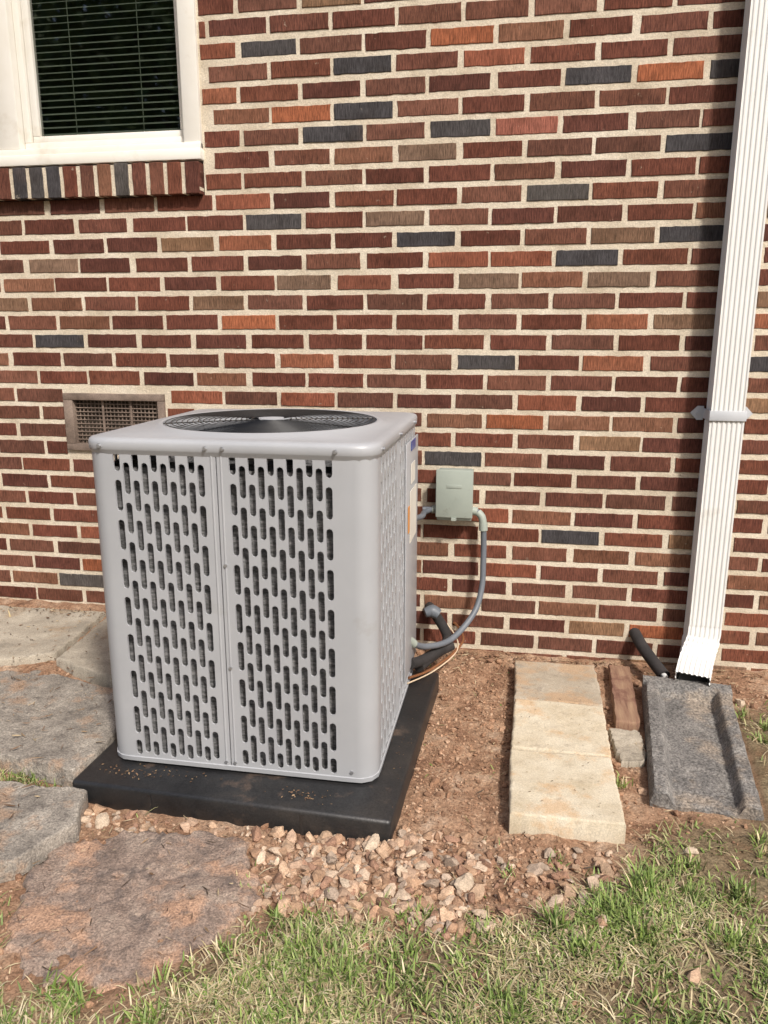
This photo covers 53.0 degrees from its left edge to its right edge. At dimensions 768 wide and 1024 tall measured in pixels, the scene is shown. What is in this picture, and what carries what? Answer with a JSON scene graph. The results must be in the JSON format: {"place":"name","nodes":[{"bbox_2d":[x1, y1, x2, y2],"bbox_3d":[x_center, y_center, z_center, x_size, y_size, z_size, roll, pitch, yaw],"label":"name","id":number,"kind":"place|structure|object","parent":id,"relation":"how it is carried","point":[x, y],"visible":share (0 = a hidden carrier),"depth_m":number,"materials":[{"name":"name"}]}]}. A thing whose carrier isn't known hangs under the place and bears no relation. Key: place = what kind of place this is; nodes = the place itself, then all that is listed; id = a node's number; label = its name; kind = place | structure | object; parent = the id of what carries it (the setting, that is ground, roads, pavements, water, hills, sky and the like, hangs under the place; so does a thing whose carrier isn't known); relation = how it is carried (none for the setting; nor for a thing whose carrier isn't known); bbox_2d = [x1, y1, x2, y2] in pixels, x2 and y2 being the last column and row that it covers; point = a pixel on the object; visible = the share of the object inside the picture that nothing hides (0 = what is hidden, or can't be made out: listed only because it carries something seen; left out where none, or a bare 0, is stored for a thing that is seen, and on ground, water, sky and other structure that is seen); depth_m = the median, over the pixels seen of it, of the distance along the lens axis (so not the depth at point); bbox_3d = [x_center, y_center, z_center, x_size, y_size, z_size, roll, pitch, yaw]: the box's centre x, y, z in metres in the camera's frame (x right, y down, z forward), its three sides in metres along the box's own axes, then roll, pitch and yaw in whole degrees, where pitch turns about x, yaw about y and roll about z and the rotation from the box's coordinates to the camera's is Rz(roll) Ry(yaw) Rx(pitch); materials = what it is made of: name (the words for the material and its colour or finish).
{"place":"outdoors","nodes":[
{"label":"outdoors","id":0,"kind":"place"},
{"bbox_2d":[0,598,767,1023],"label":"ground","id":1,"kind":"structure","parent":0,"point":[106,1004],"depth_m":1.81,"materials":[{"name":"soil"}]},
{"bbox_2d":[0,781,88,882],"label":"flagstone","id":2,"kind":"object","parent":1,"relation":"on","point":[45,824],"visible":1,"depth_m":1.83,"materials":[{"name":"grey stone"}]},
{"bbox_2d":[0,605,105,666],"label":"concrete slab","id":3,"kind":"structure","parent":1,"relation":"on","point":[16,642],"depth_m":2.84,"materials":[{"name":"grey concrete"}]},
{"bbox_2d":[0,670,116,786],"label":"flagstone","id":4,"kind":"object","parent":1,"relation":"on","point":[59,762],"visible":0.86,"depth_m":2.24,"materials":[{"name":"grey stone"}]},
{"bbox_2d":[56,619,112,687],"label":"concrete slab","id":5,"kind":"structure","parent":1,"relation":"on","point":[80,661],"depth_m":2.62,"materials":[{"name":"grey concrete"}]},
{"bbox_2d":[3,830,261,993],"bbox_3d":[-0.537,0.838,1.654,0.559,0.066,0.489,2,13,10],"label":"flagstone","id":6,"kind":"object","parent":1,"relation":"on","point":[133,918],"visible":0.96,"depth_m":1.62,"materials":[{"name":"stone"}]},
{"bbox_2d":[72,670,438,841],"bbox_3d":[-0.309,0.656,2.305,0.840,0.083,0.842,3,14,11],"label":"equipment pad","id":7,"kind":"object","parent":1,"relation":"on","point":[346,810],"visible":0.52,"depth_m":1.95,"materials":[{"name":"black plastic"}]},
{"bbox_2d":[88,408,417,782],"bbox_3d":[-0.311,0.172,2.251,0.744,0.890,0.744,2,13,10],"label":"air conditioner unit","id":8,"kind":"object","parent":7,"relation":"on","point":[259,569],"visible":1,"depth_m":1.92,"materials":[{"name":"grey paint"}]},
{"bbox_2d":[407,602,464,683],"bbox_3d":[0.185,0.444,2.670,0.171,0.158,0.484,2,13,10],"label":"refrigerant line","id":9,"kind":"object","parent":8,"relation":"attached to","point":[421,663],"visible":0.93,"depth_m":2.66,"materials":[{"name":"grey plastic"}]},
{"bbox_2d":[0,0,767,669],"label":"mortar wall","id":10,"kind":"structure","parent":1,"relation":"on","point":[426,208],"depth_m":2.64,"materials":[{"name":"beige concrete"}]},
{"bbox_2d":[0,0,203,168],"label":"window frame","id":11,"kind":"object","parent":10,"relation":"attached to","point":[25,142],"visible":0.88,"depth_m":2.70,"materials":[{"name":"white plastic"}]},
{"bbox_2d":[31,0,180,135],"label":"window blinds","id":12,"kind":"object","parent":11,"relation":"attached to","point":[140,75],"depth_m":2.73,"materials":[{"name":"black plastic"}]},
{"bbox_2d":[0,161,204,201],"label":"rowlock sill bricks","id":13,"kind":"object","parent":10,"relation":"attached to","point":[194,176],"visible":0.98,"depth_m":2.71,"materials":[{"name":"brown brick"}]},
{"bbox_2d":[0,162,204,201],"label":"rowlock mortar","id":14,"kind":"object","parent":10,"relation":"attached to","point":[148,183],"visible":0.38,"depth_m":2.72,"materials":[{"name":"beige concrete"}]},
{"bbox_2d":[31,0,180,135],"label":"room interior","id":15,"kind":"object","parent":10,"relation":"attached to","point":[126,15],"visible":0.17,"depth_m":3.81,"materials":[{"name":"black"}]},
{"bbox_2d":[62,393,165,450],"bbox_3d":[-1.021,-0.347,2.967,0.413,0.220,0.070,2,13,10],"label":"foundation vent","id":16,"kind":"object","parent":10,"relation":"attached to","point":[87,415],"visible":0.64,"depth_m":2.96,"materials":[{"name":"metal"}]},
{"bbox_2d":[0,0,767,670],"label":"brick courses","id":17,"kind":"object","parent":10,"relation":"attached to","point":[542,78],"visible":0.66,"depth_m":2.64,"materials":[{"name":"brick"}]},
{"bbox_2d":[435,468,473,520],"bbox_3d":[0.252,-0.064,2.731,0.130,0.183,0.085,2,13,10],"label":"electrical disconnect box","id":18,"kind":"object","parent":10,"relation":"attached to","point":[454,494],"visible":1,"depth_m":2.69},
{"bbox_2d":[411,505,487,649],"bbox_3d":[0.216,0.224,2.611,0.244,0.477,0.401,2,13,10],"label":"electrical conduit","id":19,"kind":"object","parent":18,"relation":"attached to","point":[483,523],"visible":0.9,"depth_m":2.72,"materials":[{"name":"grey plastic"}]},
{"bbox_2d":[629,628,669,677],"bbox_3d":[0.920,0.492,2.686,0.048,0.109,0.239,-2,13,-9],"label":"drain pipe","id":20,"kind":"object","parent":10,"relation":"attached to","point":[653,661],"visible":0.94,"depth_m":2.67,"materials":[{"name":"black plastic"}]},
{"bbox_2d":[675,0,767,685],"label":"downspout","id":21,"kind":"object","parent":10,"relation":"attached to","point":[726,413],"visible":0.94,"depth_m":2.44,"materials":[{"name":"white paint"}]},
{"bbox_2d":[0,610,767,1023],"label":"grass","id":22,"kind":"structure","parent":1,"relation":"on","point":[318,956],"depth_m":1.46,"materials":[{"name":"green plant"}]},
{"bbox_2d":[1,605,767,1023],"bbox_3d":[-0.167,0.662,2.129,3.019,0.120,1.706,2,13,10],"label":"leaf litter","id":23,"kind":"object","parent":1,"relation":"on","point":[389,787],"visible":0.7,"depth_m":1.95,"materials":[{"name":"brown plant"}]},
{"bbox_2d":[513,660,602,707],"bbox_3d":[0.577,0.594,2.587,0.279,0.064,0.307,2,13,10],"label":"concrete paver","id":24,"kind":"object","parent":1,"relation":"on","point":[564,683],"visible":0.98,"depth_m":2.56,"materials":[{"name":"beige concrete"}]},
{"bbox_2d":[511,699,610,757],"bbox_3d":[0.519,0.659,2.288,0.279,0.063,0.306,2,13,10],"label":"concrete paver","id":25,"kind":"object","parent":1,"relation":"on","point":[551,727],"visible":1,"depth_m":2.26,"materials":[{"name":"beige concrete"}]},
{"bbox_2d":[509,749,625,843],"bbox_3d":[0.462,0.729,1.993,0.278,0.068,0.305,2,13,10],"label":"concrete paver","id":26,"kind":"object","parent":1,"relation":"on","point":[553,812],"visible":1,"depth_m":1.92,"materials":[{"name":"beige concrete"}]},
{"bbox_2d":[608,665,639,731],"bbox_3d":[0.786,0.609,2.537,0.075,0.043,0.421,3,14,13],"label":"wood plank","id":27,"kind":"object","parent":1,"relation":"on","point":[625,712],"visible":1,"depth_m":2.48,"materials":[{"name":"brown wood"}]},
{"bbox_2d":[608,728,645,767],"bbox_3d":[0.708,0.688,2.233,0.096,0.043,0.194,2,13,10],"label":"stepping stone","id":28,"kind":"object","parent":1,"relation":"on","point":[632,755],"visible":0.99,"depth_m":2.22,"materials":[{"name":"stone"}]},
{"bbox_2d":[641,675,763,820],"bbox_3d":[0.904,0.674,2.246,0.273,0.095,0.669,4,14,16],"label":"splash block","id":29,"kind":"object","parent":1,"relation":"on","point":[697,757],"depth_m":2.18,"materials":[{"name":"concrete"}]},
{"bbox_2d":[81,699,744,960],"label":"gravel","id":30,"kind":"structure","parent":0,"point":[321,876],"depth_m":1.72,"materials":[{"name":"brown gravel"}]}
]}

